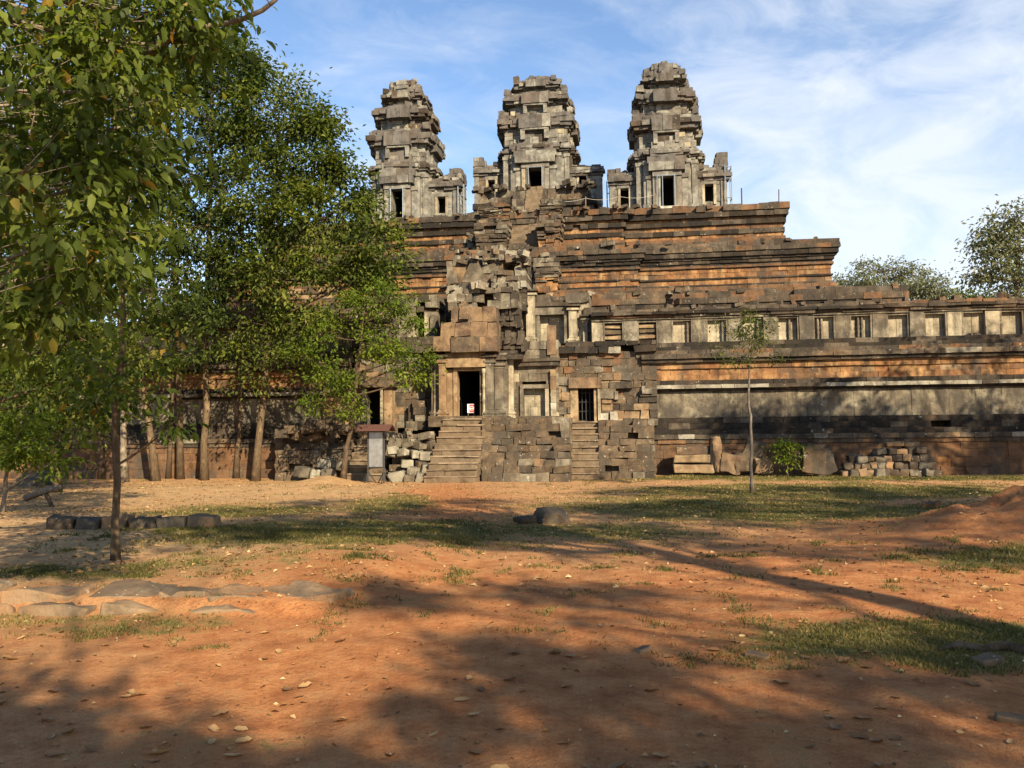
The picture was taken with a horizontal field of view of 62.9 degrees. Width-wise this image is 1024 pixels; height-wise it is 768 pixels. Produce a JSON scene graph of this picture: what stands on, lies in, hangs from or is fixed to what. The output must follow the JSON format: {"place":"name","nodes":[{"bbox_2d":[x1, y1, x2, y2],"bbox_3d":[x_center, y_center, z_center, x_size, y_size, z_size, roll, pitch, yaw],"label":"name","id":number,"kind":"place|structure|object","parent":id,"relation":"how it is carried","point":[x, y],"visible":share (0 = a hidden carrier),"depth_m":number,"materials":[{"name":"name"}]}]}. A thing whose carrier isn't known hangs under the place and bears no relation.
{"place":"outdoors","nodes":[
{"label":"outdoors","id":0,"kind":"place"},
{"bbox_2d":[0,474,1023,767],"bbox_3d":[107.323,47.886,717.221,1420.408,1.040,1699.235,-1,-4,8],"label":"ground","id":1,"kind":"structure","parent":0,"point":[636,726],"depth_m":6.84,"materials":[{"name":"brown soil"}]},
{"bbox_2d":[0,603,15,614],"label":"edging block","id":2,"kind":"structure","parent":1,"relation":"on","point":[6,608],"depth_m":8.25,"materials":[{"name":"stone"}]},
{"bbox_2d":[0,579,16,591],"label":"edging slab","id":3,"kind":"structure","parent":1,"relation":"on","point":[6,584],"depth_m":8.81,"materials":[{"name":"stone"}]},
{"bbox_2d":[16,478,45,486],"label":"fallen block","id":4,"kind":"object","parent":1,"relation":"on","point":[30,484],"depth_m":32.72,"materials":[{"name":"grey stone"}]},
{"bbox_2d":[21,473,52,484],"bbox_3d":[-19.070,3.886,34.034,1.330,0.532,0.818,2,-4,4],"label":"fallen block","id":5,"kind":"object","parent":1,"relation":"on","point":[34,475],"depth_m":33.69,"materials":[{"name":"grey stone"}]},
{"bbox_2d":[23,484,61,506],"bbox_3d":[-12.501,3.003,22.299,1.286,0.672,0.200,-2,-4,23],"label":"fallen branch","id":6,"kind":"object","parent":1,"relation":"on","point":[46,491],"visible":0.87,"depth_m":22.19,"materials":[{"name":"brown wood"}]},
{"bbox_2d":[0,352,95,511],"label":"tree","id":7,"kind":"object","parent":1,"relation":"on","point":[35,450],"visible":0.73,"depth_m":19.21,"materials":[{"name":"green plant"}]},
{"bbox_2d":[1,583,96,603],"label":"edging slab","id":8,"kind":"structure","parent":1,"relation":"on","point":[60,593],"depth_m":8.47,"materials":[{"name":"stone"}]},
{"bbox_2d":[17,602,96,616],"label":"edging block","id":9,"kind":"structure","parent":1,"relation":"on","point":[52,609],"depth_m":8.17,"materials":[{"name":"stone"}]},
{"bbox_2d":[0,181,118,482],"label":"leafy tree","id":10,"kind":"object","parent":1,"relation":"on","point":[48,400],"visible":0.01,"depth_m":24.29,"materials":[{"name":"green plant"}]},
{"bbox_2d":[46,514,77,529],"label":"kerb block","id":11,"kind":"structure","parent":1,"relation":"on","point":[56,522],"depth_m":14.79,"materials":[{"name":"grey stone"}]},
{"bbox_2d":[2,277,147,478],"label":"leafy tree","id":12,"kind":"object","parent":1,"relation":"on","point":[101,474],"visible":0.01,"depth_m":39.03,"materials":[{"name":"green plant"}]},
{"bbox_2d":[0,183,168,492],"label":"leafy tree","id":13,"kind":"object","parent":1,"relation":"on","point":[75,415],"visible":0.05,"depth_m":28.10,"materials":[{"name":"green plant"}]},
{"bbox_2d":[74,516,106,529],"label":"kerb block","id":14,"kind":"structure","parent":1,"relation":"on","point":[90,523],"depth_m":14.81,"materials":[{"name":"grey stone"}]},
{"bbox_2d":[1,0,203,480],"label":"tall tree","id":15,"kind":"object","parent":1,"relation":"on","point":[154,469],"visible":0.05,"depth_m":36.08,"materials":[{"name":"green plant"}]},
{"bbox_2d":[0,0,211,418],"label":"leafy tree","id":16,"kind":"object","parent":1,"relation":"on","point":[9,396],"visible":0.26,"depth_m":14.18,"materials":[{"name":"green plant"}]},
{"bbox_2d":[22,167,213,560],"bbox_3d":[-5.178,-0.274,11.182,2.784,5.295,2.162,-1,-4,8],"label":"young tree","id":17,"kind":"object","parent":1,"relation":"on","point":[117,399],"visible":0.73,"depth_m":11.04,"materials":[{"name":"green plant"}]},
{"bbox_2d":[101,513,134,529],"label":"kerb block","id":18,"kind":"structure","parent":1,"relation":"on","point":[123,521],"depth_m":14.86,"materials":[{"name":"stone"}]},
{"bbox_2d":[99,599,157,616],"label":"edging block","id":19,"kind":"structure","parent":1,"relation":"on","point":[122,607],"depth_m":8.13,"materials":[{"name":"stone"}]},
{"bbox_2d":[89,579,177,597],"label":"edging slab","id":20,"kind":"structure","parent":1,"relation":"on","point":[128,588],"depth_m":8.57,"materials":[{"name":"stone"}]},
{"bbox_2d":[62,157,210,481],"bbox_3d":[-16.191,-2.886,35.989,7.512,14.268,5.129,-1,-4,8],"label":"thin tree","id":21,"kind":"object","parent":1,"relation":"on","point":[123,456],"visible":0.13,"depth_m":35.56,"materials":[{"name":"green plant"}]},
{"bbox_2d":[0,0,284,391],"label":"leaf tree","id":22,"kind":"object","parent":1,"relation":"on","point":[79,39],"visible":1,"depth_m":7.08,"materials":[{"name":"green plant"}]},
{"bbox_2d":[129,515,161,528],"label":"kerb block","id":23,"kind":"structure","parent":1,"relation":"on","point":[138,522],"depth_m":14.82,"materials":[{"name":"grey stone"}]},
{"bbox_2d":[105,21,225,479],"bbox_3d":[-15.864,-6.183,38.116,7.983,21.110,5.735,-1,-4,8],"label":"tall tree","id":24,"kind":"object","parent":1,"relation":"on","point":[180,472],"visible":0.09,"depth_m":37.75,"materials":[{"name":"green plant"}]},
{"bbox_2d":[156,516,187,527],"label":"kerb block","id":25,"kind":"structure","parent":1,"relation":"on","point":[168,521],"depth_m":14.85,"materials":[{"name":"grey stone"}]},
{"bbox_2d":[0,351,356,478],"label":"terrace wall","id":26,"kind":"structure","parent":1,"relation":"on","point":[280,413],"depth_m":38.84,"materials":[{"name":"brown stone"}]},
{"bbox_2d":[2,312,393,356],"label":"gallery wall","id":27,"kind":"structure","parent":26,"relation":"on","point":[347,346],"depth_m":39.76,"materials":[{"name":"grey stone"}]},
{"bbox_2d":[183,334,200,354],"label":"false window","id":28,"kind":"structure","parent":27,"relation":"in","point":[195,341],"depth_m":40.52,"materials":[{"name":"stone"}]},
{"bbox_2d":[212,333,230,353],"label":"false window","id":29,"kind":"structure","parent":27,"relation":"in","point":[228,335],"depth_m":40.22,"materials":[{"name":"stone"}]},
{"bbox_2d":[334,329,351,350],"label":"false window","id":30,"kind":"structure","parent":27,"relation":"in","point":[347,346],"depth_m":39.34,"materials":[{"name":"stone"}]},
{"bbox_2d":[126,194,236,478],"bbox_3d":[-14.844,-2.736,37.239,6.725,14.094,7.656,-1,-4,8],"label":"thin tree","id":31,"kind":"object","parent":1,"relation":"on","point":[168,473],"visible":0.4,"depth_m":35.29,"materials":[{"name":"green plant"}]},
{"bbox_2d":[158,586,220,597],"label":"edging slab","id":32,"kind":"structure","parent":1,"relation":"on","point":[175,592],"depth_m":8.40,"materials":[{"name":"stone"}]},
{"bbox_2d":[187,513,220,527],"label":"kerb block","id":33,"kind":"structure","parent":1,"relation":"on","point":[202,519],"depth_m":14.88,"materials":[{"name":"stone"}]},
{"bbox_2d":[111,5,303,480],"bbox_3d":[-13.541,-6.305,36.971,9.482,21.127,6.711,-1,-4,8],"label":"tall tree","id":34,"kind":"object","parent":1,"relation":"on","point":[210,99],"visible":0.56,"depth_m":36.26,"materials":[{"name":"green plant"}]},
{"bbox_2d":[189,604,254,613],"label":"edging block","id":35,"kind":"structure","parent":1,"relation":"on","point":[219,608],"depth_m":8.05,"materials":[{"name":"stone"}]},
{"bbox_2d":[208,583,287,601],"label":"edging slab","id":36,"kind":"structure","parent":1,"relation":"on","point":[235,589],"depth_m":8.59,"materials":[{"name":"stone"}]},
{"bbox_2d":[187,220,361,478],"bbox_3d":[-10.450,-1.923,36.139,6.280,12.226,8.828,3,-5,-44],"label":"thin tree","id":37,"kind":"object","parent":1,"relation":"on","point":[239,349],"visible":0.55,"depth_m":35.01,"materials":[{"name":"green plant"}]},
{"bbox_2d":[174,55,430,480],"bbox_3d":[-9.037,-5.176,35.653,11.395,18.671,6.940,-1,-4,8],"label":"tall tree","id":38,"kind":"object","parent":1,"relation":"on","point":[301,192],"visible":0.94,"depth_m":35.03,"materials":[{"name":"green plant"}]},
{"bbox_2d":[293,466,312,477],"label":"tumbled block","id":39,"kind":"object","parent":1,"relation":"on","point":[301,471],"depth_m":34.87,"materials":[{"name":"grey stone"}]},
{"bbox_2d":[278,580,354,602],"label":"edging slab","id":40,"kind":"structure","parent":1,"relation":"on","point":[312,590],"depth_m":8.49,"materials":[{"name":"stone"}]},
{"bbox_2d":[321,467,336,476],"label":"tumbled block","id":41,"kind":"object","parent":1,"relation":"on","point":[329,472],"depth_m":34.58,"materials":[{"name":"grey stone"}]},
{"bbox_2d":[316,458,334,468],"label":"tumbled block","id":42,"kind":"object","parent":41,"relation":"on","point":[325,463],"depth_m":34.99,"materials":[{"name":"stone"}]},
{"bbox_2d":[278,268,448,479],"bbox_3d":[-5.819,-0.383,32.529,7.135,8.136,3.032,-1,-4,8],"label":"tree","id":43,"kind":"object","parent":1,"relation":"on","point":[394,310],"visible":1,"depth_m":32.33,"materials":[{"name":"green plant"}]},
{"bbox_2d":[356,424,395,483],"bbox_3d":[-5.300,2.735,32.640,1.320,2.312,0.900,-1,-4,8],"label":"signboard","id":44,"kind":"object","parent":1,"relation":"on","point":[375,445],"visible":0.86,"depth_m":32.61,"materials":[{"name":"metal"}]},
{"bbox_2d":[388,470,405,481],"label":"tumbled block","id":45,"kind":"object","parent":1,"relation":"on","point":[396,476],"depth_m":33.50,"materials":[{"name":"stone"}]},
{"bbox_2d":[404,474,415,481],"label":"tumbled block","id":46,"kind":"object","parent":1,"relation":"on","point":[409,478],"depth_m":33.23,"materials":[{"name":"grey stone"}]},
{"bbox_2d":[407,466,420,474],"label":"tumbled block","id":47,"kind":"object","parent":46,"relation":"on","point":[412,470],"depth_m":33.49,"materials":[{"name":"stone"}]},
{"bbox_2d":[415,461,426,466],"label":"tumbled block","id":48,"kind":"object","parent":47,"relation":"on","point":[418,463],"depth_m":33.60,"materials":[{"name":"grey stone"}]},
{"bbox_2d":[418,451,432,460],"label":"tumbled block","id":49,"kind":"object","parent":48,"relation":"on","point":[424,455],"depth_m":33.86,"materials":[{"name":"stone"}]},
{"bbox_2d":[422,439,436,450],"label":"tumbled block","id":50,"kind":"object","parent":49,"relation":"on","point":[430,445],"depth_m":34.22,"materials":[{"name":"grey stone"}]},
{"bbox_2d":[274,243,657,482],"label":"entrance pavilion","id":51,"kind":"structure","parent":1,"relation":"on","point":[580,405],"depth_m":36.00,"materials":[{"name":"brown stone"}]},
{"bbox_2d":[397,447,410,457],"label":"tumbled block","id":52,"kind":"object","parent":51,"relation":"on","point":[403,452],"depth_m":34.20,"materials":[{"name":"stone"}]},
{"bbox_2d":[519,384,549,416],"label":"blind window","id":53,"kind":"structure","parent":51,"relation":"in","point":[534,398],"depth_m":36.41,"materials":[{"name":"stone"}]},
{"bbox_2d":[536,313,567,345],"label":"blind window","id":54,"kind":"structure","parent":51,"relation":"in","point":[541,322],"depth_m":38.82,"materials":[{"name":"stone"}]},
{"bbox_2d":[0,502,1017,767],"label":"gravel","id":55,"kind":"structure","parent":1,"relation":"on","point":[492,620],"depth_m":7.11,"materials":[{"name":"beige gravel"}]},
{"bbox_2d":[0,473,1023,677],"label":"grass","id":56,"kind":"structure","parent":1,"relation":"on","point":[243,531],"depth_m":12.19,"materials":[{"name":"green plant"}]},
{"bbox_2d":[0,475,1023,767],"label":"leaf litter","id":57,"kind":"object","parent":1,"relation":"on","point":[56,743],"visible":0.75,"depth_m":12.80,"materials":[{"name":"brown plant"}]},
{"bbox_2d":[513,515,536,523],"bbox_3d":[0.269,2.756,16.902,0.460,0.215,0.399,-5,0,-38],"label":"boulder","id":58,"kind":"object","parent":1,"relation":"on","point":[527,519],"visible":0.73,"depth_m":16.77,"materials":[{"name":"grey stone"}]},
{"bbox_2d":[533,507,570,523],"bbox_3d":[0.836,2.724,16.923,0.772,0.455,0.638,7,0,-8],"label":"boulder","id":59,"kind":"object","parent":1,"relation":"on","point":[552,515],"visible":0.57,"depth_m":16.72,"materials":[{"name":"grey stone"}]},
{"bbox_2d":[673,463,714,473],"bbox_3d":[7.387,3.423,34.139,1.638,0.427,0.660,-1,-4,9],"label":"long block","id":60,"kind":"object","parent":1,"relation":"on","point":[693,468],"depth_m":33.86,"materials":[{"name":"stone"}]},
{"bbox_2d":[673,454,709,462],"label":"long block","id":61,"kind":"object","parent":60,"relation":"on","point":[702,458],"depth_m":33.96,"materials":[{"name":"stone"}]},
{"bbox_2d":[676,445,709,454],"bbox_3d":[7.440,2.710,34.281,1.462,0.415,0.591,-1,-4,8],"label":"long block","id":62,"kind":"object","parent":61,"relation":"on","point":[692,450],"depth_m":34.08,"materials":[{"name":"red stone"}]},
{"bbox_2d":[709,438,717,472],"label":"carved block","id":63,"kind":"object","parent":1,"relation":"on","point":[713,459],"depth_m":33.77,"materials":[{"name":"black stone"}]},
{"bbox_2d":[710,436,723,473],"bbox_3d":[8.323,2.869,33.921,0.444,1.526,0.490,-7,-4,6],"label":"carved block","id":64,"kind":"object","parent":1,"relation":"on","point":[717,446],"depth_m":33.74,"materials":[{"name":"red stone"}]},
{"bbox_2d":[720,452,741,474],"bbox_3d":[8.801,3.197,33.772,0.849,0.856,0.493,8,-3,6],"label":"carved block","id":65,"kind":"object","parent":1,"relation":"on","point":[728,461],"depth_m":33.57,"materials":[{"name":"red stone"}]},
{"bbox_2d":[734,452,749,472],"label":"carved block","id":66,"kind":"object","parent":1,"relation":"on","point":[743,467],"depth_m":33.56,"materials":[{"name":"brown stone"}]},
{"bbox_2d":[698,298,793,492],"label":"sapling","id":67,"kind":"object","parent":1,"relation":"on","point":[749,357],"visible":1,"depth_m":25.45,"materials":[{"name":"green plant"}]},
{"bbox_2d":[745,649,769,659],"bbox_3d":[1.848,2.047,6.305,0.174,0.050,0.123,4,5,32],"label":"path stone","id":68,"kind":"object","parent":1,"relation":"on","point":[753,653],"visible":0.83,"depth_m":6.28,"materials":[{"name":"grey stone"}]},
{"bbox_2d":[754,458,773,473],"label":"carved block","id":69,"kind":"object","parent":1,"relation":"on","point":[763,465],"depth_m":33.46,"materials":[{"name":"stone"}]},
{"bbox_2d":[742,438,766,460],"bbox_3d":[9.799,2.677,33.920,0.829,0.842,0.450,19,0,10],"label":"carved block","id":70,"kind":"object","parent":69,"relation":"on","point":[758,450],"depth_m":33.73,"materials":[{"name":"grey stone"}]},
{"bbox_2d":[761,436,816,476],"bbox_3d":[10.829,2.837,32.868,2.044,1.618,1.705,-1,-4,8],"label":"shrub","id":71,"kind":"object","parent":1,"relation":"on","point":[785,456],"visible":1,"depth_m":32.68,"materials":[{"name":"green plant"}]},
{"bbox_2d":[799,444,826,474],"bbox_3d":[11.841,2.959,32.988,0.959,1.233,0.606,1,-4,7],"label":"carved block","id":72,"kind":"object","parent":1,"relation":"on","point":[813,460],"depth_m":32.74,"materials":[{"name":"brown stone"}]},
{"bbox_2d":[817,445,837,476],"bbox_3d":[12.228,3.027,32.925,0.857,1.122,0.537,-17,-6,6],"label":"carved block","id":73,"kind":"object","parent":1,"relation":"on","point":[830,465],"depth_m":32.67,"materials":[{"name":"stone"}]},
{"bbox_2d":[641,334,1023,474],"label":"terrace wall","id":74,"kind":"structure","parent":1,"relation":"on","point":[954,405],"depth_m":34.79,"materials":[{"name":"brown stone"}]},
{"bbox_2d":[146,178,908,346],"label":"stepped pyramid","id":75,"kind":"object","parent":74,"relation":"on","point":[624,257],"visible":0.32,"depth_m":45.67,"materials":[{"name":"stone"}]},
{"bbox_2d":[357,79,466,221],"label":"temple tower","id":76,"kind":"structure","parent":75,"relation":"on","point":[406,147],"depth_m":55.52,"materials":[{"name":"stone"}]},
{"bbox_2d":[378,183,417,220],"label":"doorway","id":77,"kind":"structure","parent":76,"relation":"in","point":[409,191],"depth_m":54.85,"materials":[{"name":"stone"}]},
{"bbox_2d":[473,75,604,208],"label":"temple tower","id":78,"kind":"structure","parent":75,"relation":"on","point":[538,133],"depth_m":61.27,"materials":[{"name":"stone"}]},
{"bbox_2d":[513,162,556,189],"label":"doorway","id":79,"kind":"structure","parent":78,"relation":"in","point":[521,177],"depth_m":60.64,"materials":[{"name":"stone"}]},
{"bbox_2d":[607,61,731,209],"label":"temple tower","id":80,"kind":"structure","parent":75,"relation":"on","point":[666,165],"depth_m":53.01,"materials":[{"name":"stone"}]},
{"bbox_2d":[645,170,688,207],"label":"doorway","id":81,"kind":"structure","parent":80,"relation":"in","point":[680,194],"depth_m":52.29,"materials":[{"name":"stone"}]},
{"bbox_2d":[724,165,732,203],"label":"steel scaffold","id":82,"kind":"object","parent":75,"relation":"on","point":[730,197],"visible":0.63,"depth_m":52.69,"materials":[{"name":"silver metal"}]},
{"bbox_2d":[591,291,1023,342],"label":"gallery","id":83,"kind":"object","parent":74,"relation":"on","point":[956,315],"depth_m":36.05,"materials":[{"name":"stone"}]},
{"bbox_2d":[603,321,623,340],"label":"false window","id":84,"kind":"structure","parent":83,"relation":"in","point":[612,330],"depth_m":37.50,"materials":[{"name":"stone"}]},
{"bbox_2d":[637,320,657,342],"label":"false window","id":85,"kind":"structure","parent":83,"relation":"in","point":[646,330],"depth_m":37.29,"materials":[{"name":"stone"}]},
{"bbox_2d":[671,319,692,342],"bbox_3d":[7.525,-2.289,37.135,0.937,1.119,0.482,-1,-4,8],"label":"false window","id":86,"kind":"structure","parent":83,"relation":"in","point":[683,332],"depth_m":37.11,"materials":[{"name":"stone"}]},
{"bbox_2d":[706,318,727,341],"bbox_3d":[9.009,-2.318,36.913,0.939,1.117,0.482,-1,-4,8],"label":"false window","id":87,"kind":"structure","parent":83,"relation":"in","point":[713,335],"depth_m":36.89,"materials":[{"name":"stone"}]},
{"bbox_2d":[741,317,761,340],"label":"false window","id":88,"kind":"structure","parent":83,"relation":"in","point":[760,318],"depth_m":36.68,"materials":[{"name":"stone"}]},
{"bbox_2d":[777,316,798,339],"bbox_3d":[11.975,-2.373,36.472,0.936,1.120,0.484,-1,-4,8],"label":"false window","id":89,"kind":"structure","parent":83,"relation":"in","point":[788,329],"depth_m":36.43,"materials":[{"name":"stone"}]},
{"bbox_2d":[813,315,835,338],"bbox_3d":[13.464,-2.400,36.250,0.929,1.119,0.485,-1,-4,8],"label":"false window","id":90,"kind":"structure","parent":83,"relation":"in","point":[823,325],"depth_m":36.19,"materials":[{"name":"stone"}]},
{"bbox_2d":[849,314,872,337],"bbox_3d":[14.942,-2.428,36.030,0.933,1.117,0.483,-1,-4,8],"label":"false window","id":91,"kind":"structure","parent":83,"relation":"in","point":[860,325],"depth_m":35.95,"materials":[{"name":"stone"}]},
{"bbox_2d":[886,313,909,336],"bbox_3d":[16.426,-2.457,35.806,0.936,1.116,0.480,-1,-4,8],"label":"false window","id":92,"kind":"structure","parent":83,"relation":"in","point":[897,324],"depth_m":35.79,"materials":[{"name":"stone"}]},
{"bbox_2d":[924,312,947,335],"bbox_3d":[17.906,-2.484,35.587,0.933,1.116,0.481,-1,-4,8],"label":"false window","id":93,"kind":"structure","parent":83,"relation":"in","point":[935,323],"depth_m":35.57,"materials":[{"name":"stone"}]},
{"bbox_2d":[960,311,983,334],"bbox_3d":[19.383,-2.502,35.304,0.934,1.137,0.608,-1,-4,8],"label":"false window","id":94,"kind":"structure","parent":83,"relation":"in","point":[972,321],"depth_m":35.34,"materials":[{"name":"stone"}]},
{"bbox_2d":[999,309,1023,333],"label":"false window","id":95,"kind":"structure","parent":83,"relation":"in","point":[1011,321],"depth_m":35.12,"materials":[{"name":"stone"}]},
{"bbox_2d":[833,254,949,294],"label":"tree","id":96,"kind":"object","parent":1,"relation":"on","point":[888,277],"visible":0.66,"depth_m":99.84,"materials":[{"name":"green plant"}]},
{"bbox_2d":[882,267,967,300],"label":"tree","id":97,"kind":"object","parent":1,"relation":"on","point":[930,290],"visible":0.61,"depth_m":89.55,"materials":[{"name":"green plant"}]},
{"bbox_2d":[920,500,941,507],"bbox_3d":[9.572,2.792,19.148,0.361,0.271,0.381,-5,6,-41],"label":"path stone","id":98,"kind":"object","parent":1,"relation":"on","point":[932,504],"visible":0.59,"depth_m":19.08,"materials":[{"name":"grey stone"}]},
{"bbox_2d":[943,284,997,298],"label":"tree","id":99,"kind":"object","parent":1,"relation":"on","point":[968,295],"visible":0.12,"depth_m":93.39,"materials":[{"name":"green plant"}]},
{"bbox_2d":[937,641,1023,653],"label":"tree root","id":100,"kind":"object","parent":1,"relation":"on","point":[1007,646],"visible":0.9,"depth_m":6.43,"materials":[{"name":"grey wood"}]},
{"bbox_2d":[949,194,1023,297],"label":"tree","id":101,"kind":"object","parent":1,"relation":"on","point":[998,241],"visible":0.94,"depth_m":74.71,"materials":[{"name":"green plant"}]},
{"bbox_2d":[971,652,1004,666],"bbox_3d":[3.464,2.018,6.097,0.187,0.105,0.155,-6,-9,-6],"label":"path stone","id":102,"kind":"object","parent":1,"relation":"on","point":[986,659],"visible":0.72,"depth_m":6.05,"materials":[{"name":"grey stone"}]},
{"bbox_2d":[994,711,1023,724],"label":"path stone","id":103,"kind":"object","parent":1,"relation":"on","point":[1008,717],"visible":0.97,"depth_m":4.87,"materials":[{"name":"grey stone"}]},
{"bbox_2d":[0,0,1023,325],"label":"sky","id":104,"kind":"structure","parent":0,"point":[884,127],"materials":[{"name":"blue"}]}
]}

